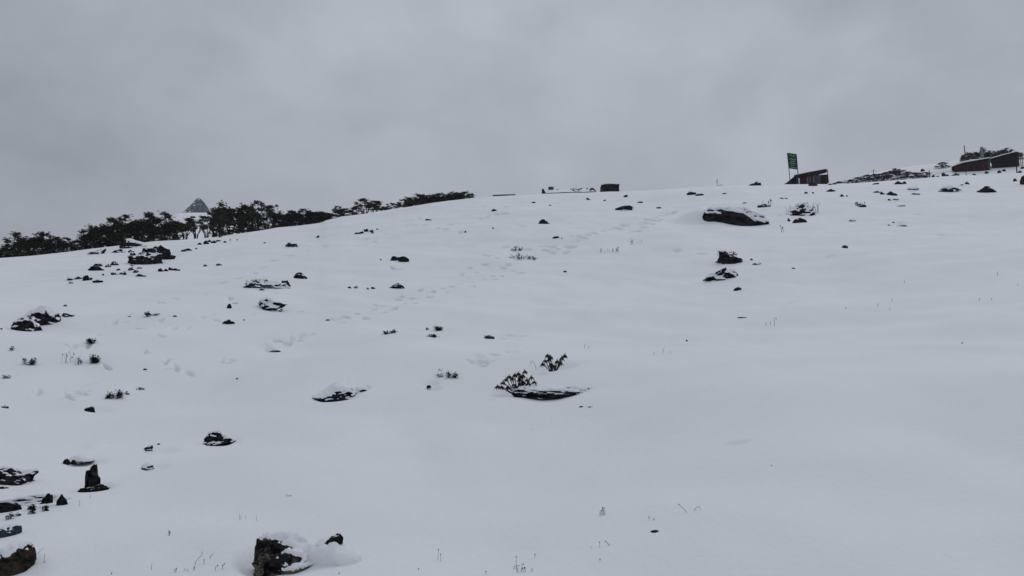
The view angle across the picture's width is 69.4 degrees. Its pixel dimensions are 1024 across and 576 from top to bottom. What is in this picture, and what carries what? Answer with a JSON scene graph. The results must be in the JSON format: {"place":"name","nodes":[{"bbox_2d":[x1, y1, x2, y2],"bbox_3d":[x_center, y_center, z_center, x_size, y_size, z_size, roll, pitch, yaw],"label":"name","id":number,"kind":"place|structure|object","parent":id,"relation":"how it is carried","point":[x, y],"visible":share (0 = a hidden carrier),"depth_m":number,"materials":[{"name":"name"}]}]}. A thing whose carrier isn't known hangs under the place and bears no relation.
{"place":"outdoors","nodes":[
{"label":"outdoors","id":0,"kind":"place"},
{"bbox_2d":[183,198,209,212],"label":"rock peak","id":1,"kind":"object","parent":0,"point":[197,205],"visible":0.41,"depth_m":875.99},
{"bbox_2d":[0,157,1023,575],"bbox_3d":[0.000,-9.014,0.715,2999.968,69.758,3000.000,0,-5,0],"label":"snow ground","id":2,"kind":"structure","parent":0,"point":[864,399],"depth_m":13.12,"materials":[{"name":"snow"}]},
{"bbox_2d":[1,245,19,257],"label":"rhododendron bush","id":3,"kind":"object","parent":2,"relation":"on","point":[8,250],"visible":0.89,"depth_m":64.36,"materials":[{"name":"green plant"}]},
{"bbox_2d":[0,523,21,537],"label":"rock","id":4,"kind":"object","parent":2,"relation":"on","point":[7,530],"visible":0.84,"depth_m":5.91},
{"bbox_2d":[0,502,21,512],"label":"rock","id":5,"kind":"object","parent":2,"relation":"on","point":[6,507],"visible":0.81,"depth_m":6.57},
{"bbox_2d":[0,231,29,256],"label":"rhododendron tree","id":6,"kind":"object","parent":2,"relation":"on","point":[15,235],"visible":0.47,"depth_m":67.08,"materials":[{"name":"green plant"}]},
{"bbox_2d":[0,540,36,575],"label":"rock","id":7,"kind":"object","parent":2,"relation":"on","point":[18,556],"visible":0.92,"depth_m":5.28,"materials":[{"name":"stone"}]},
{"bbox_2d":[0,466,38,485],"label":"rock","id":8,"kind":"object","parent":2,"relation":"on","point":[11,476],"visible":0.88,"depth_m":7.66,"materials":[{"name":"stone"}]},
{"bbox_2d":[10,241,33,256],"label":"rhododendron bush","id":9,"kind":"object","parent":2,"relation":"on","point":[20,243],"visible":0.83,"depth_m":65.18,"materials":[{"name":"green plant"}]},
{"bbox_2d":[11,314,42,330],"bbox_3d":[-13.175,1.019,20.123,0.760,0.628,0.419,3,-5,-33],"label":"rock","id":10,"kind":"object","parent":2,"relation":"on","point":[27,322],"visible":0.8,"depth_m":20.01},
{"bbox_2d":[17,242,40,255],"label":"rhododendron bush","id":11,"kind":"object","parent":2,"relation":"on","point":[33,248],"visible":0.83,"depth_m":65.97,"materials":[{"name":"green plant"}]},
{"bbox_2d":[22,358,36,364],"bbox_3d":[-10.420,1.598,15.980,0.280,0.188,0.235,3,-5,-33],"label":"scrub tuft","id":12,"kind":"object","parent":2,"relation":"on","point":[32,362],"visible":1,"depth_m":15.97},
{"bbox_2d":[17,236,43,254],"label":"rhododendron tree","id":13,"kind":"object","parent":2,"relation":"on","point":[27,237],"visible":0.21,"depth_m":68.72,"materials":[{"name":"green plant"}]},
{"bbox_2d":[0,488,71,505],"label":"rock","id":14,"kind":"object","parent":2,"relation":"on","point":[24,496],"visible":0.65,"depth_m":6.85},
{"bbox_2d":[27,241,53,254],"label":"rhododendron bush","id":15,"kind":"object","parent":2,"relation":"on","point":[45,244],"visible":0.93,"depth_m":66.82,"materials":[{"name":"green plant"}]},
{"bbox_2d":[24,306,60,325],"bbox_3d":[-13.348,0.831,21.042,0.971,0.662,0.529,3,-5,-32],"label":"rock","id":16,"kind":"object","parent":2,"relation":"on","point":[44,315],"visible":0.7,"depth_m":20.94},
{"bbox_2d":[29,231,56,254],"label":"rhododendron tree","id":17,"kind":"object","parent":2,"relation":"on","point":[41,238],"visible":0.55,"depth_m":69.24,"materials":[{"name":"green plant"}]},
{"bbox_2d":[40,493,52,503],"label":"rock","id":18,"kind":"object","parent":2,"relation":"on","point":[48,498],"visible":0.98,"depth_m":6.74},
{"bbox_2d":[39,242,62,253],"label":"rhododendron bush","id":19,"kind":"object","parent":2,"relation":"on","point":[55,247],"visible":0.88,"depth_m":67.50,"materials":[{"name":"green plant"}]},
{"bbox_2d":[41,236,67,252],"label":"rhododendron tree","id":20,"kind":"object","parent":2,"relation":"on","point":[57,239],"visible":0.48,"depth_m":69.34,"materials":[{"name":"green plant"}]},
{"bbox_2d":[56,494,67,505],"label":"rock","id":21,"kind":"object","parent":2,"relation":"on","point":[61,500],"visible":1,"depth_m":6.82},
{"bbox_2d":[53,242,74,252],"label":"rhododendron bush","id":22,"kind":"object","parent":2,"relation":"on","point":[66,250],"visible":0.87,"depth_m":68.69,"materials":[{"name":"green plant"}]},
{"bbox_2d":[69,241,83,250],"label":"rhododendron bush","id":23,"kind":"object","parent":2,"relation":"on","point":[72,244],"visible":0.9,"depth_m":69.38,"materials":[{"name":"green plant"}]},
{"bbox_2d":[69,454,94,463],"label":"rock","id":24,"kind":"object","parent":2,"relation":"on","point":[80,458],"visible":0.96,"depth_m":9.00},
{"bbox_2d":[73,237,93,249],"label":"rhododendron bush","id":25,"kind":"object","parent":2,"relation":"on","point":[82,239],"visible":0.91,"depth_m":70.21,"materials":[{"name":"green plant"}]},
{"bbox_2d":[77,225,103,247],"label":"rhododendron tree","id":26,"kind":"object","parent":2,"relation":"on","point":[93,231],"visible":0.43,"depth_m":73.29,"materials":[{"name":"green plant"}]},
{"bbox_2d":[84,464,100,487],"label":"rock","id":27,"kind":"object","parent":2,"relation":"on","point":[92,478],"visible":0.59,"depth_m":7.59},
{"bbox_2d":[81,234,104,247],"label":"rhododendron bush","id":28,"kind":"object","parent":2,"relation":"on","point":[91,236],"visible":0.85,"depth_m":70.84,"materials":[{"name":"green plant"}]},
{"bbox_2d":[77,484,109,491],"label":"rock","id":29,"kind":"object","parent":2,"relation":"on","point":[99,487],"visible":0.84,"depth_m":7.54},
{"bbox_2d":[89,354,100,363],"bbox_3d":[-9.427,1.609,16.711,0.252,0.242,0.285,3,-5,-29],"label":"scrub tuft","id":30,"kind":"object","parent":2,"relation":"on","point":[93,359],"visible":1,"depth_m":16.66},
{"bbox_2d":[88,263,103,270],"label":"rock","id":31,"kind":"object","parent":2,"relation":"on","point":[95,267],"visible":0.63,"depth_m":38.22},
{"bbox_2d":[87,248,105,254],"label":"rock","id":32,"kind":"object","parent":2,"relation":"on","point":[103,251],"visible":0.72,"depth_m":57.05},
{"bbox_2d":[86,226,114,246],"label":"rhododendron tree","id":33,"kind":"object","parent":2,"relation":"on","point":[101,228],"visible":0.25,"depth_m":74.50,"materials":[{"name":"green plant"}]},
{"bbox_2d":[92,234,113,247],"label":"rhododendron bush","id":34,"kind":"object","parent":2,"relation":"on","point":[102,238],"visible":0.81,"depth_m":71.44,"materials":[{"name":"green plant"}]},
{"bbox_2d":[94,231,122,246],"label":"rhododendron bush","id":35,"kind":"object","parent":2,"relation":"on","point":[107,235],"visible":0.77,"depth_m":72.33,"materials":[{"name":"green plant"}]},
{"bbox_2d":[97,217,127,245],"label":"rhododendron tree","id":36,"kind":"object","parent":2,"relation":"on","point":[116,225],"visible":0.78,"depth_m":74.94,"materials":[{"name":"green plant"}]},
{"bbox_2d":[105,389,123,398],"bbox_3d":[-7.627,2.048,14.195,0.336,0.212,0.277,2,-5,-28],"label":"scrub tuft","id":37,"kind":"object","parent":2,"relation":"on","point":[118,395],"visible":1,"depth_m":14.18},
{"bbox_2d":[106,232,128,245],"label":"rhododendron bush","id":38,"kind":"object","parent":2,"relation":"on","point":[121,235],"visible":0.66,"depth_m":73.02,"materials":[{"name":"green plant"}]},
{"bbox_2d":[115,214,140,242],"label":"rhododendron tree","id":39,"kind":"object","parent":2,"relation":"on","point":[124,218],"visible":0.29,"depth_m":77.08,"materials":[{"name":"green plant"}]},
{"bbox_2d":[122,230,144,242],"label":"rhododendron bush","id":40,"kind":"object","parent":2,"relation":"on","point":[131,232],"visible":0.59,"depth_m":74.32,"materials":[{"name":"green plant"}]},
{"bbox_2d":[119,238,149,248],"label":"rock","id":41,"kind":"object","parent":2,"relation":"on","point":[129,243],"visible":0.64,"depth_m":60.56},
{"bbox_2d":[125,220,155,241],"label":"rhododendron tree","id":42,"kind":"object","parent":2,"relation":"on","point":[146,225],"visible":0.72,"depth_m":77.10,"materials":[{"name":"green plant"}]},
{"bbox_2d":[128,250,162,264],"bbox_3d":[-24.162,-1.782,48.760,2.578,1.526,1.486,2,-5,-27],"label":"rock","id":43,"kind":"object","parent":2,"relation":"on","point":[145,258],"visible":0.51,"depth_m":48.40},
{"bbox_2d":[133,228,158,241],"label":"rhododendron bush","id":44,"kind":"object","parent":2,"relation":"on","point":[142,232],"visible":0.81,"depth_m":75.46,"materials":[{"name":"green plant"}]},
{"bbox_2d":[141,462,153,469],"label":"rock","id":45,"kind":"object","parent":2,"relation":"on","point":[147,466],"visible":1,"depth_m":8.71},
{"bbox_2d":[136,211,162,241],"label":"rhododendron tree","id":46,"kind":"object","parent":2,"relation":"on","point":[149,216],"visible":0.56,"depth_m":78.91,"materials":[{"name":"green plant"}]},
{"bbox_2d":[142,245,175,259],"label":"rock","id":47,"kind":"object","parent":2,"relation":"on","point":[165,252],"visible":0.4,"depth_m":51.16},
{"bbox_2d":[150,231,167,240],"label":"rhododendron bush","id":48,"kind":"object","parent":2,"relation":"on","point":[155,234],"visible":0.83,"depth_m":76.69,"materials":[{"name":"green plant"}]},
{"bbox_2d":[146,210,179,240],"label":"rhododendron tree","id":49,"kind":"object","parent":2,"relation":"on","point":[168,217],"visible":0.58,"depth_m":79.42,"materials":[{"name":"green plant"}]},
{"bbox_2d":[162,227,182,240],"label":"rhododendron bush","id":50,"kind":"object","parent":2,"relation":"on","point":[175,235],"visible":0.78,"depth_m":77.64,"materials":[{"name":"green plant"}]},
{"bbox_2d":[160,221,185,239],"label":"rhododendron tree","id":51,"kind":"object","parent":2,"relation":"on","point":[180,229],"visible":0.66,"depth_m":79.25,"materials":[{"name":"green plant"}]},
{"bbox_2d":[172,218,198,239],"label":"rhododendron tree","id":52,"kind":"object","parent":2,"relation":"on","point":[191,229],"visible":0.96,"depth_m":79.63,"materials":[{"name":"green plant"}]},
{"bbox_2d":[184,216,208,238],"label":"rhododendron tree","id":53,"kind":"object","parent":2,"relation":"on","point":[202,226],"visible":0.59,"depth_m":80.46,"materials":[{"name":"green plant"}]},
{"bbox_2d":[197,215,218,237],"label":"rhododendron tree","id":54,"kind":"object","parent":2,"relation":"on","point":[213,222],"visible":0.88,"depth_m":81.06,"materials":[{"name":"green plant"}]},
{"bbox_2d":[208,225,222,236],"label":"rhododendron bush","id":55,"kind":"object","parent":2,"relation":"on","point":[213,229],"visible":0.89,"depth_m":81.60,"materials":[{"name":"green plant"}]},
{"bbox_2d":[202,208,231,236],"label":"rhododendron tree","id":56,"kind":"object","parent":2,"relation":"on","point":[218,212],"visible":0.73,"depth_m":84.65,"materials":[{"name":"green plant"}]},
{"bbox_2d":[203,428,235,445],"bbox_3d":[-4.295,2.182,10.869,0.459,0.241,0.292,2,-5,-21],"label":"rock","id":57,"kind":"object","parent":2,"relation":"on","point":[219,436],"visible":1,"depth_m":10.78,"materials":[{"name":"stone"}]},
{"bbox_2d":[208,200,233,234],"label":"rhododendron tree","id":58,"kind":"object","parent":2,"relation":"on","point":[220,204],"visible":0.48,"depth_m":88.43,"materials":[{"name":"green plant"}]},
{"bbox_2d":[217,206,241,235],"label":"rhododendron tree","id":59,"kind":"object","parent":2,"relation":"on","point":[233,213],"visible":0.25,"depth_m":90.11,"materials":[{"name":"green plant"}]},
{"bbox_2d":[231,226,244,233],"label":"rhododendron bush","id":60,"kind":"object","parent":2,"relation":"on","point":[239,229],"visible":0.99,"depth_m":83.86,"materials":[{"name":"green plant"}]},
{"bbox_2d":[226,203,254,231],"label":"rhododendron tree","id":61,"kind":"object","parent":2,"relation":"on","point":[241,210],"visible":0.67,"depth_m":89.50,"materials":[{"name":"green plant"}]},
{"bbox_2d":[242,225,258,232],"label":"rhododendron bush","id":62,"kind":"object","parent":2,"relation":"on","point":[249,226],"visible":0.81,"depth_m":85.10,"materials":[{"name":"green plant"}]},
{"bbox_2d":[238,205,264,230],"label":"rhododendron tree","id":63,"kind":"object","parent":2,"relation":"on","point":[243,219],"visible":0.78,"depth_m":88.53,"materials":[{"name":"green plant"}]},
{"bbox_2d":[248,200,266,228],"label":"rhododendron tree","id":64,"kind":"object","parent":2,"relation":"on","point":[260,204],"visible":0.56,"depth_m":90.29,"materials":[{"name":"green plant"}]},
{"bbox_2d":[255,223,271,229],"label":"rhododendron bush","id":65,"kind":"object","parent":2,"relation":"on","point":[261,225],"visible":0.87,"depth_m":86.46,"materials":[{"name":"green plant"}]},
{"bbox_2d":[254,205,278,228],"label":"rhododendron tree","id":66,"kind":"object","parent":2,"relation":"on","point":[268,209],"visible":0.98,"depth_m":90.72,"materials":[{"name":"green plant"}]},
{"bbox_2d":[245,277,290,288],"bbox_3d":[-10.376,-0.169,31.258,2.004,0.589,0.893,2,-5,-18],"label":"rock","id":67,"kind":"object","parent":2,"relation":"on","point":[264,282],"visible":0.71,"depth_m":31.03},
{"bbox_2d":[258,297,287,311],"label":"rock","id":68,"kind":"object","parent":2,"relation":"on","point":[274,305],"visible":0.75,"depth_m":25.88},
{"bbox_2d":[265,204,283,225],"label":"rhododendron tree","id":69,"kind":"object","parent":2,"relation":"on","point":[268,215],"visible":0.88,"depth_m":90.81,"materials":[{"name":"green plant"}]},
{"bbox_2d":[265,221,283,227],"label":"rhododendron bush","id":70,"kind":"object","parent":2,"relation":"on","point":[274,223],"visible":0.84,"depth_m":87.48,"materials":[{"name":"green plant"}]},
{"bbox_2d":[251,530,313,575],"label":"rock","id":71,"kind":"object","parent":2,"relation":"on","point":[276,553],"visible":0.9,"depth_m":5.44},
{"bbox_2d":[275,215,297,227],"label":"rhododendron bush","id":72,"kind":"object","parent":2,"relation":"on","point":[284,218],"visible":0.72,"depth_m":88.54,"materials":[{"name":"green plant"}]},
{"bbox_2d":[278,213,304,226],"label":"rhododendron bush","id":73,"kind":"object","parent":2,"relation":"on","point":[292,221],"visible":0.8,"depth_m":89.12,"materials":[{"name":"green plant"}]},
{"bbox_2d":[294,272,306,278],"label":"rock","id":74,"kind":"object","parent":2,"relation":"on","point":[299,275],"visible":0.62,"depth_m":34.75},
{"bbox_2d":[291,214,312,225],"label":"rhododendron bush","id":75,"kind":"object","parent":2,"relation":"on","point":[296,217],"visible":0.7,"depth_m":89.87,"materials":[{"name":"green plant"}]},
{"bbox_2d":[297,212,316,224],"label":"rhododendron bush","id":76,"kind":"object","parent":2,"relation":"on","point":[310,215],"visible":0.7,"depth_m":90.84,"materials":[{"name":"green plant"}]},
{"bbox_2d":[307,212,325,223],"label":"rhododendron bush","id":77,"kind":"object","parent":2,"relation":"on","point":[316,214],"visible":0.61,"depth_m":91.48,"materials":[{"name":"green plant"}]},
{"bbox_2d":[312,382,355,401],"bbox_3d":[-3.413,2.007,14.218,0.839,0.394,0.583,1,-5,-13],"label":"rock","id":78,"kind":"object","parent":2,"relation":"on","point":[335,391],"visible":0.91,"depth_m":14.03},
{"bbox_2d":[307,535,361,565],"bbox_3d":[-1.356,2.010,5.595,0.451,0.260,0.293,1,-5,-13],"label":"rock","id":79,"kind":"object","parent":2,"relation":"on","point":[319,552],"visible":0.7,"depth_m":5.50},
{"bbox_2d":[324,533,342,544],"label":"rock","id":80,"kind":"object","parent":79,"relation":"on","point":[338,538],"visible":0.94,"depth_m":5.55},
{"bbox_2d":[332,210,348,216],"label":"rhododendron bush","id":81,"kind":"object","parent":2,"relation":"on","point":[340,213],"visible":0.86,"depth_m":94.28,"materials":[{"name":"green plant"}]},
{"bbox_2d":[354,387,367,392],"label":"rock","id":82,"kind":"object","parent":2,"relation":"on","point":[359,389],"visible":0.75,"depth_m":14.42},
{"bbox_2d":[353,198,379,212],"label":"rhododendron tree","id":83,"kind":"object","parent":2,"relation":"on","point":[365,200],"visible":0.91,"depth_m":104.43,"materials":[{"name":"green plant"}]},
{"bbox_2d":[365,200,386,211],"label":"rhododendron tree","id":84,"kind":"object","parent":2,"relation":"on","point":[375,204],"visible":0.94,"depth_m":104.95,"materials":[{"name":"green plant"}]},
{"bbox_2d":[389,283,403,288],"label":"rock","id":85,"kind":"object","parent":2,"relation":"on","point":[398,286],"visible":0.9,"depth_m":32.88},
{"bbox_2d":[396,196,416,206],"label":"rhododendron tree","id":86,"kind":"object","parent":2,"relation":"on","point":[406,199],"visible":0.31,"depth_m":109.53,"materials":[{"name":"green plant"}]},
{"bbox_2d":[402,199,424,206],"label":"rhododendron bush","id":87,"kind":"object","parent":2,"relation":"on","point":[415,202],"visible":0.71,"depth_m":101.17,"materials":[{"name":"green plant"}]},
{"bbox_2d":[417,198,434,203],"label":"rhododendron bush","id":88,"kind":"object","parent":2,"relation":"on","point":[427,200],"visible":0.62,"depth_m":102.19,"materials":[{"name":"green plant"}]},
{"bbox_2d":[449,194,468,199],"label":"rhododendron bush","id":89,"kind":"object","parent":2,"relation":"on","point":[457,196],"visible":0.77,"depth_m":104.89,"materials":[{"name":"green plant"}]},
{"bbox_2d":[494,369,537,393],"bbox_3d":[0.075,1.751,13.685,0.827,0.505,0.414,0,-5,0],"label":"rhododendron bush","id":90,"kind":"object","parent":2,"relation":"on","point":[521,382],"visible":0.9,"depth_m":13.70,"materials":[{"name":"green plant"}]},
{"bbox_2d":[512,384,593,398],"bbox_3d":[0.767,1.904,13.592,1.590,0.264,0.660,0,-5,3],"label":"rock","id":91,"kind":"object","parent":2,"relation":"on","point":[548,391],"visible":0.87,"depth_m":13.36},
{"bbox_2d":[540,353,567,371],"bbox_3d":[0.870,1.553,15.393,0.606,0.409,0.396,0,-5,3],"label":"rhododendron bush","id":92,"kind":"object","parent":2,"relation":"on","point":[549,359],"visible":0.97,"depth_m":15.34,"materials":[{"name":"green plant"}]},
{"bbox_2d":[542,186,595,193],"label":"roofed ruin","id":93,"kind":"object","parent":2,"relation":"on","point":[550,189],"visible":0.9,"depth_m":117.50,"materials":[{"name":"grey stone"}]},
{"bbox_2d":[600,182,619,191],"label":"stone stack","id":94,"kind":"object","parent":2,"relation":"on","point":[609,187],"visible":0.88,"depth_m":113.08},
{"bbox_2d":[615,205,631,209],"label":"rock","id":95,"kind":"object","parent":2,"relation":"on","point":[626,207],"visible":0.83,"depth_m":78.75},
{"bbox_2d":[703,267,737,280],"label":"rock","id":96,"kind":"object","parent":2,"relation":"on","point":[725,273],"visible":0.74,"depth_m":37.60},
{"bbox_2d":[716,250,742,263],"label":"rock","id":97,"kind":"object","parent":2,"relation":"on","point":[726,257],"visible":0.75,"depth_m":41.72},
{"bbox_2d":[702,206,770,225],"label":"slab","id":98,"kind":"structure","parent":2,"relation":"on","point":[738,216],"depth_m":60.88,"materials":[{"name":"stone"}]},
{"bbox_2d":[787,152,798,183],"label":"signboard","id":99,"kind":"object","parent":2,"relation":"on","point":[792,160],"visible":1,"depth_m":111.92,"materials":[{"name":"green metal"}]},
{"bbox_2d":[792,218,806,222],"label":"rock","id":100,"kind":"object","parent":2,"relation":"on","point":[799,220],"visible":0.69,"depth_m":59.60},
{"bbox_2d":[786,202,814,215],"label":"rock","id":101,"kind":"object","parent":2,"relation":"on","point":[801,209],"visible":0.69,"depth_m":67.06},
{"bbox_2d":[785,168,828,183],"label":"hut","id":102,"kind":"object","parent":2,"relation":"on","point":[808,177],"visible":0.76,"depth_m":113.50,"materials":[{"name":"brown wood"}]},
{"bbox_2d":[874,172,892,177],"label":"heath bush","id":103,"kind":"object","parent":2,"relation":"on","point":[884,174],"visible":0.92,"depth_m":165.97,"materials":[{"name":"green plant"}]},
{"bbox_2d":[937,185,960,191],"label":"rock","id":104,"kind":"object","parent":2,"relation":"on","point":[950,188],"visible":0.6,"depth_m":81.47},
{"bbox_2d":[961,152,976,161],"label":"snowy bush","id":105,"kind":"object","parent":2,"relation":"on","point":[969,154],"visible":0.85,"depth_m":165.12,"materials":[{"name":"green plant"}]},
{"bbox_2d":[951,157,989,171],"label":"red hut","id":106,"kind":"object","parent":2,"relation":"on","point":[982,164],"visible":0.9,"depth_m":153.15,"materials":[{"name":"wood"}]},
{"bbox_2d":[977,186,995,192],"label":"rock","id":107,"kind":"object","parent":2,"relation":"on","point":[986,189],"visible":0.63,"depth_m":79.46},
{"bbox_2d":[984,150,999,157],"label":"snowy bush","id":108,"kind":"object","parent":2,"relation":"on","point":[990,154],"visible":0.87,"depth_m":162.71,"materials":[{"name":"green plant"}]},
{"bbox_2d":[990,151,1019,167],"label":"black shed","id":109,"kind":"structure","parent":2,"relation":"on","point":[1010,159],"depth_m":152.49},
{"bbox_2d":[0,0,1023,255],"label":"sky","id":110,"kind":"structure","parent":0,"point":[109,108],"materials":[{"name":"grey"}]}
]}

